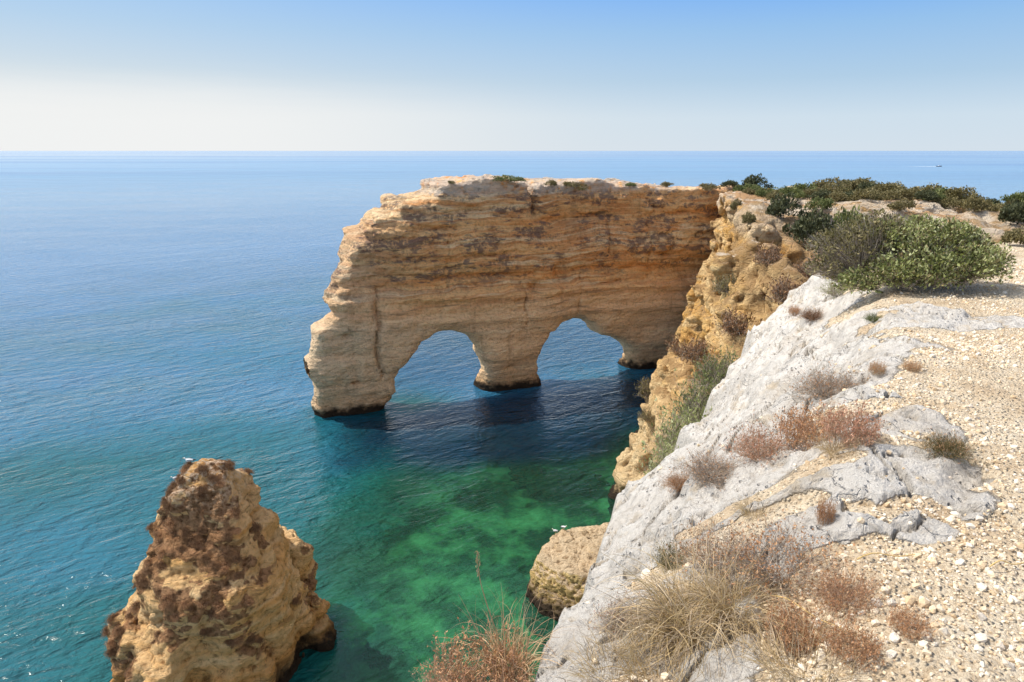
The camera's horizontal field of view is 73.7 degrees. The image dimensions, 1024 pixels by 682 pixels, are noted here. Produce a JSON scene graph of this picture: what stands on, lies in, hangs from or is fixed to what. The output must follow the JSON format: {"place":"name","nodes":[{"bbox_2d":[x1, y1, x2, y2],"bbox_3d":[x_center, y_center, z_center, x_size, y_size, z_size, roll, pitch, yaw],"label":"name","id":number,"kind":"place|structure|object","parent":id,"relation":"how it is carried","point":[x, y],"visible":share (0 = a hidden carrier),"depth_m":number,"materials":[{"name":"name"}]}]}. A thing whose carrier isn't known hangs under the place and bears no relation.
{"place":"outdoors","nodes":[
{"label":"outdoors","id":0,"kind":"place"},
{"bbox_2d":[0,151,1023,681],"bbox_3d":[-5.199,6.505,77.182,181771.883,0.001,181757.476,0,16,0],"label":"sea","id":1,"kind":"structure","parent":0,"point":[162,313],"depth_m":75.67,"materials":[{"name":"liquid"}]},
{"bbox_2d":[107,458,336,681],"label":"sea stack","id":2,"kind":"object","parent":1,"relation":"in","point":[279,559],"visible":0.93,"depth_m":33.46,"materials":[{"name":"stone"}]},
{"bbox_2d":[102,648,115,660],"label":"dry tuft","id":3,"kind":"object","parent":2,"relation":"on","point":[108,654],"visible":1,"depth_m":33.11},
{"bbox_2d":[113,624,125,635],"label":"dry tuft","id":4,"kind":"object","parent":2,"relation":"on","point":[120,630],"visible":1,"depth_m":33.21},
{"bbox_2d":[128,600,139,612],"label":"dry tuft","id":5,"kind":"object","parent":2,"relation":"on","point":[135,607],"visible":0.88,"depth_m":34.38,"materials":[{"name":"plant"}]},
{"bbox_2d":[150,560,167,570],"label":"dry tuft","id":6,"kind":"object","parent":2,"relation":"on","point":[158,565],"visible":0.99,"depth_m":32.83,"materials":[{"name":"plant"}]},
{"bbox_2d":[157,589,171,608],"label":"dry tuft","id":7,"kind":"object","parent":2,"relation":"on","point":[164,599],"visible":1,"depth_m":31.93,"materials":[{"name":"brown plant"}]},
{"bbox_2d":[164,518,175,532],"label":"dry tuft","id":8,"kind":"object","parent":2,"relation":"on","point":[169,524],"visible":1,"depth_m":33.42,"materials":[{"name":"brown plant"}]},
{"bbox_2d":[194,463,209,472],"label":"dry tuft","id":9,"kind":"object","parent":2,"relation":"on","point":[203,469],"visible":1,"depth_m":33.92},
{"bbox_2d":[194,598,210,611],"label":"dry tuft","id":10,"kind":"object","parent":2,"relation":"on","point":[205,605],"visible":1,"depth_m":32.05,"materials":[{"name":"brown plant"}]},
{"bbox_2d":[204,472,220,483],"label":"dry tuft","id":11,"kind":"object","parent":2,"relation":"on","point":[212,478],"visible":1,"depth_m":33.81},
{"bbox_2d":[219,548,233,560],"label":"dry tuft","id":12,"kind":"object","parent":2,"relation":"on","point":[225,554],"visible":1,"depth_m":33.08,"materials":[{"name":"plant"}]},
{"bbox_2d":[230,635,244,648],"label":"dry tuft","id":13,"kind":"object","parent":2,"relation":"on","point":[238,640],"visible":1,"depth_m":32.86,"materials":[{"name":"brown plant"}]},
{"bbox_2d":[231,552,244,565],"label":"dry tuft","id":14,"kind":"object","parent":2,"relation":"on","point":[239,560],"visible":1,"depth_m":33.29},
{"bbox_2d":[243,632,256,646],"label":"dry tuft","id":15,"kind":"object","parent":2,"relation":"on","point":[252,639],"visible":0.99,"depth_m":33.44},
{"bbox_2d":[250,522,262,533],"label":"dry tuft","id":16,"kind":"object","parent":2,"relation":"on","point":[258,529],"visible":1,"depth_m":34.78,"materials":[{"name":"plant"}]},
{"bbox_2d":[303,174,752,417],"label":"rock arch","id":17,"kind":"object","parent":1,"relation":"in","point":[506,277],"visible":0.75,"depth_m":75.29,"materials":[{"name":"stone"}]},
{"bbox_2d":[490,174,525,181],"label":"shrub","id":18,"kind":"object","parent":17,"relation":"on","point":[510,178],"visible":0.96,"depth_m":72.93,"materials":[{"name":"green plant"}]},
{"bbox_2d":[699,183,720,189],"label":"shrub","id":19,"kind":"object","parent":17,"relation":"on","point":[708,186],"visible":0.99,"depth_m":83.43,"materials":[{"name":"green plant"}]},
{"bbox_2d":[720,179,738,186],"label":"shrub","id":20,"kind":"object","parent":17,"relation":"on","point":[732,183],"visible":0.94,"depth_m":84.12,"materials":[{"name":"green plant"}]},
{"bbox_2d":[526,522,608,620],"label":"boulder","id":21,"kind":"object","parent":1,"relation":"in","point":[560,569],"visible":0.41,"depth_m":41.88,"materials":[{"name":"stone"}]},
{"bbox_2d":[608,186,1023,499],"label":"headland","id":22,"kind":"structure","parent":1,"relation":"in","point":[735,243],"depth_m":55.15,"materials":[{"name":"stone"}]},
{"bbox_2d":[633,377,650,399],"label":"dry tuft","id":23,"kind":"object","parent":22,"relation":"on","point":[645,390],"visible":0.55,"depth_m":72.43,"materials":[{"name":"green plant"}]},
{"bbox_2d":[637,408,654,423],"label":"dry tuft","id":24,"kind":"object","parent":22,"relation":"on","point":[644,416],"visible":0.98,"depth_m":55.45,"materials":[{"name":"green plant"}]},
{"bbox_2d":[665,335,680,354],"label":"dry tuft","id":25,"kind":"object","parent":22,"relation":"on","point":[673,346],"visible":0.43,"depth_m":65.33,"materials":[{"name":"plant"}]},
{"bbox_2d":[675,337,713,363],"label":"dry tuft","id":26,"kind":"object","parent":22,"relation":"on","point":[690,353],"visible":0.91,"depth_m":48.51,"materials":[{"name":"plant"}]},
{"bbox_2d":[711,274,736,295],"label":"dry tuft","id":27,"kind":"object","parent":22,"relation":"on","point":[722,285],"visible":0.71,"depth_m":51.14,"materials":[{"name":"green plant"}]},
{"bbox_2d":[730,198,742,209],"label":"shrub","id":28,"kind":"object","parent":22,"relation":"on","point":[734,204],"visible":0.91,"depth_m":63.07,"materials":[{"name":"green plant"}]},
{"bbox_2d":[712,306,762,337],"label":"dry tuft","id":29,"kind":"object","parent":22,"relation":"on","point":[730,324],"visible":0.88,"depth_m":47.73,"materials":[{"name":"plant"}]},
{"bbox_2d":[732,183,763,191],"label":"shrub","id":30,"kind":"object","parent":22,"relation":"on","point":[740,188],"visible":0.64,"depth_m":79.38,"materials":[{"name":"green plant"}]},
{"bbox_2d":[741,210,756,223],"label":"shrub","id":31,"kind":"object","parent":22,"relation":"on","point":[748,218],"visible":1,"depth_m":54.13,"materials":[{"name":"green plant"}]},
{"bbox_2d":[741,173,773,188],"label":"shrub","id":32,"kind":"object","parent":22,"relation":"on","point":[752,179],"visible":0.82,"depth_m":84.44,"materials":[{"name":"green plant"}]},
{"bbox_2d":[754,188,769,196],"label":"shrub","id":33,"kind":"object","parent":22,"relation":"on","point":[760,192],"visible":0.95,"depth_m":73.34,"materials":[{"name":"green plant"}]},
{"bbox_2d":[748,241,787,265],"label":"dry tuft","id":34,"kind":"object","parent":22,"relation":"on","point":[770,255],"visible":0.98,"depth_m":48.55,"materials":[{"name":"plant"}]},
{"bbox_2d":[764,191,783,199],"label":"shrub","id":35,"kind":"object","parent":22,"relation":"on","point":[770,195],"visible":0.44,"depth_m":71.97,"materials":[{"name":"green plant"}]},
{"bbox_2d":[760,271,804,304],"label":"dry tuft","id":36,"kind":"object","parent":22,"relation":"on","point":[779,292],"visible":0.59,"depth_m":45.12,"materials":[{"name":"plant"}]},
{"bbox_2d":[765,191,809,218],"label":"shrub","id":37,"kind":"object","parent":22,"relation":"on","point":[782,204],"visible":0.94,"depth_m":55.08,"materials":[{"name":"green plant"}]},
{"bbox_2d":[778,185,802,196],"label":"shrub","id":38,"kind":"object","parent":22,"relation":"on","point":[785,189],"visible":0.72,"depth_m":72.38,"materials":[{"name":"green plant"}]},
{"bbox_2d":[793,256,816,276],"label":"dry tuft","id":39,"kind":"object","parent":22,"relation":"on","point":[802,271],"visible":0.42,"depth_m":47.34,"materials":[{"name":"plant"}]},
{"bbox_2d":[793,182,819,190],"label":"shrub","id":40,"kind":"object","parent":22,"relation":"on","point":[804,185],"visible":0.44,"depth_m":82.82,"materials":[{"name":"green plant"}]},
{"bbox_2d":[782,208,834,242],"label":"shrub","id":41,"kind":"object","parent":22,"relation":"on","point":[802,225],"visible":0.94,"depth_m":52.97,"materials":[{"name":"green plant"}]},
{"bbox_2d":[804,189,832,201],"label":"shrub","id":42,"kind":"object","parent":22,"relation":"on","point":[821,193],"visible":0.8,"depth_m":67.44,"materials":[{"name":"green plant"}]},
{"bbox_2d":[804,196,833,209],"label":"shrub","id":43,"kind":"object","parent":22,"relation":"on","point":[825,203],"visible":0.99,"depth_m":58.55,"materials":[{"name":"green plant"}]},
{"bbox_2d":[812,177,847,187],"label":"shrub","id":44,"kind":"object","parent":22,"relation":"on","point":[823,182],"visible":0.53,"depth_m":90.33,"materials":[{"name":"green plant"}]},
{"bbox_2d":[826,191,845,201],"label":"shrub","id":45,"kind":"object","parent":22,"relation":"on","point":[837,196],"visible":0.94,"depth_m":66.58,"materials":[{"name":"green plant"}]},
{"bbox_2d":[820,181,852,193],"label":"shrub","id":46,"kind":"object","parent":22,"relation":"on","point":[828,187],"visible":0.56,"depth_m":73.97,"materials":[{"name":"green plant"}]},
{"bbox_2d":[831,204,864,234],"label":"shrub","id":47,"kind":"object","parent":22,"relation":"on","point":[843,214],"visible":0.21,"depth_m":54.88,"materials":[{"name":"green plant"}]},
{"bbox_2d":[841,177,880,187],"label":"shrub","id":48,"kind":"object","parent":22,"relation":"on","point":[857,181],"visible":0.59,"depth_m":84.34,"materials":[{"name":"green plant"}]},
{"bbox_2d":[856,180,877,191],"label":"shrub","id":49,"kind":"object","parent":22,"relation":"on","point":[867,185],"visible":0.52,"depth_m":77.57,"materials":[{"name":"green plant"}]},
{"bbox_2d":[848,187,887,200],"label":"shrub","id":50,"kind":"object","parent":22,"relation":"on","point":[859,194],"visible":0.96,"depth_m":66.17,"materials":[{"name":"green plant"}]},
{"bbox_2d":[869,182,895,192],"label":"shrub","id":51,"kind":"object","parent":22,"relation":"on","point":[878,188],"visible":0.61,"depth_m":72.72,"materials":[{"name":"green plant"}]},
{"bbox_2d":[877,189,903,200],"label":"shrub","id":52,"kind":"object","parent":22,"relation":"on","point":[893,195],"visible":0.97,"depth_m":65.71,"materials":[{"name":"green plant"}]},
{"bbox_2d":[882,183,906,191],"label":"shrub","id":53,"kind":"object","parent":22,"relation":"on","point":[898,187],"visible":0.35,"depth_m":72.25,"materials":[{"name":"green plant"}]},
{"bbox_2d":[887,198,916,210],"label":"shrub","id":54,"kind":"object","parent":22,"relation":"on","point":[900,205],"visible":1,"depth_m":57.51,"materials":[{"name":"green plant"}]},
{"bbox_2d":[891,187,914,197],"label":"shrub","id":55,"kind":"object","parent":22,"relation":"on","point":[905,191],"visible":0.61,"depth_m":69.17,"materials":[{"name":"green plant"}]},
{"bbox_2d":[914,189,937,200],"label":"shrub","id":56,"kind":"object","parent":22,"relation":"on","point":[927,195],"visible":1,"depth_m":65.65,"materials":[{"name":"green plant"}]},
{"bbox_2d":[909,183,948,191],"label":"shrub","id":57,"kind":"object","parent":22,"relation":"on","point":[931,186],"visible":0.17,"depth_m":70.40,"materials":[{"name":"green plant"}]},
{"bbox_2d":[932,196,964,208],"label":"shrub","id":58,"kind":"object","parent":22,"relation":"on","point":[944,203],"visible":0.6,"depth_m":65.03,"materials":[{"name":"green plant"}]},
{"bbox_2d":[945,185,984,199],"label":"shrub","id":59,"kind":"object","parent":22,"relation":"on","point":[958,192],"visible":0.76,"depth_m":66.81,"materials":[{"name":"green plant"}]},
{"bbox_2d":[961,194,992,211],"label":"shrub","id":60,"kind":"object","parent":22,"relation":"on","point":[974,202],"visible":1,"depth_m":58.92,"materials":[{"name":"green plant"}]},
{"bbox_2d":[979,203,1004,211],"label":"shrub","id":61,"kind":"object","parent":22,"relation":"on","point":[996,207],"visible":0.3,"depth_m":65.04,"materials":[{"name":"green plant"}]},
{"bbox_2d":[997,198,1023,224],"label":"shrub","id":62,"kind":"object","parent":22,"relation":"on","point":[1011,212],"visible":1,"depth_m":54.49,"materials":[{"name":"green plant"}]},
{"bbox_2d":[999,190,1023,203],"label":"shrub","id":63,"kind":"object","parent":22,"relation":"on","point":[1017,195],"visible":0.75,"depth_m":66.95,"materials":[{"name":"green plant"}]},
{"bbox_2d":[0,0,1023,150],"label":"sky","id":64,"kind":"structure","parent":0,"point":[76,75],"materials":[{"name":"blue"}]},
{"bbox_2d":[534,241,1023,681],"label":"clifftop ground","id":65,"kind":"structure","parent":0,"point":[743,391],"depth_m":3.85,"materials":[{"name":"stone"}]},
{"bbox_2d":[410,656,483,681],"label":"dry scrub","id":66,"kind":"object","parent":65,"relation":"on","point":[433,679],"visible":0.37,"depth_m":3.02,"materials":[{"name":"red plant"}]},
{"bbox_2d":[413,617,533,681],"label":"dry scrub","id":67,"kind":"object","parent":65,"relation":"on","point":[465,667],"visible":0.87,"depth_m":2.94,"materials":[{"name":"red plant"}]},
{"bbox_2d":[441,585,575,681],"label":"grass tuft","id":68,"kind":"object","parent":65,"relation":"on","point":[531,659],"visible":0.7,"depth_m":3.00,"materials":[{"name":"plant"}]},
{"bbox_2d":[474,551,502,658],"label":"grass stalk","id":69,"kind":"object","parent":68,"relation":"on","point":[477,553],"depth_m":2.91,"materials":[{"name":"plant"}]},
{"bbox_2d":[544,605,672,681],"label":"grass tuft","id":70,"kind":"object","parent":65,"relation":"on","point":[590,664],"visible":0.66,"depth_m":2.70,"materials":[{"name":"plant"}]},
{"bbox_2d":[581,587,648,642],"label":"dry scrub","id":71,"kind":"object","parent":65,"relation":"on","point":[611,619],"visible":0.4,"depth_m":2.98,"materials":[{"name":"red plant"}]},
{"bbox_2d":[637,430,678,474],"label":"cleft shrub","id":72,"kind":"object","parent":65,"relation":"on","point":[658,457],"visible":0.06,"depth_m":8.16,"materials":[{"name":"green plant"}]},
{"bbox_2d":[576,592,756,681],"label":"grass tuft","id":73,"kind":"object","parent":65,"relation":"on","point":[633,658],"visible":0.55,"depth_m":2.63,"materials":[{"name":"plant"}]},
{"bbox_2d":[645,532,689,573],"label":"dry scrub","id":74,"kind":"object","parent":65,"relation":"on","point":[662,557],"visible":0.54,"depth_m":3.54,"materials":[{"name":"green plant"}]},
{"bbox_2d":[655,469,689,492],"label":"dry scrub","id":75,"kind":"object","parent":65,"relation":"on","point":[674,481],"visible":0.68,"depth_m":4.76,"materials":[{"name":"brown plant"}]},
{"bbox_2d":[641,389,711,461],"bbox_3d":[2.547,1.315,9.824,1.353,1.197,1.381,5,16,18],"label":"cleft shrub","id":76,"kind":"object","parent":65,"relation":"on","point":[672,433],"visible":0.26,"depth_m":9.87,"materials":[{"name":"green plant"}]},
{"bbox_2d":[659,362,721,424],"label":"cleft shrub","id":77,"kind":"object","parent":65,"relation":"on","point":[702,391],"visible":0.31,"depth_m":11.95,"materials":[{"name":"green plant"}]},
{"bbox_2d":[584,503,817,681],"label":"grass tuft","id":78,"kind":"object","parent":65,"relation":"on","point":[662,613],"visible":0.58,"depth_m":2.74,"materials":[{"name":"plant"}]},
{"bbox_2d":[664,442,743,491],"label":"dry scrub","id":79,"kind":"object","parent":65,"relation":"on","point":[699,469],"visible":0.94,"depth_m":4.53,"materials":[{"name":"brown plant"}]},
{"bbox_2d":[686,344,739,390],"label":"cleft shrub","id":80,"kind":"object","parent":65,"relation":"on","point":[722,368],"visible":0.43,"depth_m":14.42,"materials":[{"name":"green plant"}]},
{"bbox_2d":[662,511,769,577],"bbox_3d":[0.937,0.935,3.141,0.459,0.254,0.541,-8,17,-27],"label":"dry scrub","id":81,"kind":"object","parent":65,"relation":"on","point":[702,534],"visible":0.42,"depth_m":3.17,"materials":[{"name":"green plant"}]},
{"bbox_2d":[645,528,816,670],"bbox_3d":[0.879,0.931,2.697,0.702,0.358,0.733,1,16,4],"label":"grass tuft","id":82,"kind":"object","parent":65,"relation":"on","point":[699,596],"visible":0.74,"depth_m":2.72,"materials":[{"name":"plant"}]},
{"bbox_2d":[728,486,776,522],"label":"grass tuft","id":83,"kind":"object","parent":65,"relation":"on","point":[747,511],"visible":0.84,"depth_m":3.59,"materials":[{"name":"plant"}]},
{"bbox_2d":[717,413,801,467],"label":"dry scrub","id":84,"kind":"object","parent":65,"relation":"on","point":[753,449],"visible":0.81,"depth_m":4.52,"materials":[{"name":"red plant"}]},
{"bbox_2d":[683,498,854,612],"bbox_3d":[1.141,0.890,2.906,0.790,0.298,0.670,-7,17,-22],"label":"dry scrub","id":85,"kind":"object","parent":65,"relation":"on","point":[779,539],"visible":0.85,"depth_m":2.90,"materials":[{"name":"brown plant"}]},
{"bbox_2d":[787,304,801,315],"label":"dry scrub","id":86,"kind":"object","parent":65,"relation":"on","point":[795,310],"visible":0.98,"depth_m":12.43,"materials":[{"name":"brown plant"}]},
{"bbox_2d":[758,593,834,656],"bbox_3d":[1.035,1.037,2.508,0.256,0.171,0.297,-7,17,-22],"label":"dry scrub","id":87,"kind":"object","parent":65,"relation":"on","point":[788,628],"visible":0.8,"depth_m":2.50,"materials":[{"name":"brown plant"}]},
{"bbox_2d":[709,586,891,681],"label":"grass tuft","id":88,"kind":"object","parent":65,"relation":"on","point":[775,660],"visible":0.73,"depth_m":2.38,"materials":[{"name":"plant"}]},
{"bbox_2d":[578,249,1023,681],"bbox_3d":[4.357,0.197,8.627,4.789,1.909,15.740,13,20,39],"label":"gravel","id":89,"kind":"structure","parent":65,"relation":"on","point":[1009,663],"depth_m":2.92,"materials":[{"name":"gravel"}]},
{"bbox_2d":[772,399,846,450],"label":"dry scrub","id":90,"kind":"object","parent":65,"relation":"on","point":[804,426],"visible":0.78,"depth_m":4.33,"materials":[{"name":"red plant"}]},
{"bbox_2d":[794,306,826,321],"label":"dry scrub","id":91,"kind":"object","parent":65,"relation":"on","point":[808,314],"visible":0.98,"depth_m":9.91,"materials":[{"name":"red plant"}]},
{"bbox_2d":[776,360,869,406],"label":"dry scrub","id":92,"kind":"object","parent":65,"relation":"on","point":[827,387],"visible":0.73,"depth_m":5.29,"materials":[{"name":"brown plant"}]},
{"bbox_2d":[814,494,837,525],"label":"dry scrub","id":93,"kind":"object","parent":65,"relation":"on","point":[821,513],"visible":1,"depth_m":3.13,"materials":[{"name":"brown plant"}]},
{"bbox_2d":[800,425,862,461],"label":"grass tuft","id":94,"kind":"object","parent":65,"relation":"on","point":[821,445],"visible":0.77,"depth_m":3.90,"materials":[{"name":"plant"}]},
{"bbox_2d":[812,279,850,298],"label":"dry scrub","id":95,"kind":"object","parent":65,"relation":"on","point":[836,292],"visible":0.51,"depth_m":10.77,"materials":[{"name":"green plant"}]},
{"bbox_2d":[797,550,888,627],"bbox_3d":[1.283,0.934,2.620,0.349,0.231,0.334,-10,19,-33],"label":"dry scrub","id":96,"kind":"object","parent":65,"relation":"on","point":[838,594],"visible":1,"depth_m":2.60,"materials":[{"name":"red plant"}]},
{"bbox_2d":[813,397,888,449],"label":"dry scrub","id":97,"kind":"object","parent":65,"relation":"on","point":[861,428],"visible":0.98,"depth_m":3.92,"materials":[{"name":"red plant"}]},
{"bbox_2d":[817,609,895,672],"bbox_3d":[1.175,1.030,2.340,0.255,0.140,0.220,13,20,39],"label":"dry scrub","id":98,"kind":"object","parent":65,"relation":"on","point":[868,647],"visible":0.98,"depth_m":2.33,"materials":[{"name":"brown plant"}]},
{"bbox_2d":[859,309,881,323],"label":"dry scrub","id":99,"kind":"object","parent":65,"relation":"on","point":[873,320],"visible":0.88,"depth_m":7.24,"materials":[{"name":"green plant"}]},
{"bbox_2d":[868,358,886,375],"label":"dry scrub","id":100,"kind":"object","parent":65,"relation":"on","point":[877,367],"visible":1,"depth_m":5.24,"materials":[{"name":"brown plant"}]},
{"bbox_2d":[857,553,914,559],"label":"fallen stalk","id":101,"kind":"object","parent":65,"relation":"on","point":[883,554],"visible":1,"depth_m":2.84,"materials":[{"name":"plant"}]},
{"bbox_2d":[889,632,899,643],"bbox_3d":[1.330,1.032,2.373,0.033,0.038,0.045,2,8,28],"label":"stone","id":102,"kind":"object","parent":65,"relation":"on","point":[894,637],"visible":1,"depth_m":2.36,"materials":[{"name":"stone"}]},
{"bbox_2d":[800,207,1019,294],"bbox_3d":[5.121,-1.189,8.805,2.651,1.028,1.553,0,16,0],"label":"leafy bush","id":103,"kind":"object","parent":65,"relation":"on","point":[865,246],"visible":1,"depth_m":8.70,"materials":[{"name":"green plant"}]},
{"bbox_2d":[882,602,939,641],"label":"dry scrub","id":104,"kind":"object","parent":65,"relation":"on","point":[900,617],"visible":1,"depth_m":2.40,"materials":[{"name":"brown plant"}]},
{"bbox_2d":[901,359,924,372],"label":"dry scrub","id":105,"kind":"object","parent":65,"relation":"on","point":[910,367],"visible":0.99,"depth_m":5.13,"materials":[{"name":"brown plant"}]},
{"bbox_2d":[910,427,983,465],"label":"dry scrub","id":106,"kind":"object","parent":65,"relation":"on","point":[950,445],"visible":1,"depth_m":3.77,"materials":[{"name":"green plant"}]},
{"bbox_2d":[999,225,1023,244],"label":"shrub","id":107,"kind":"object","parent":65,"relation":"on","point":[1016,235],"visible":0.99,"depth_m":13.59,"materials":[{"name":"green plant"}]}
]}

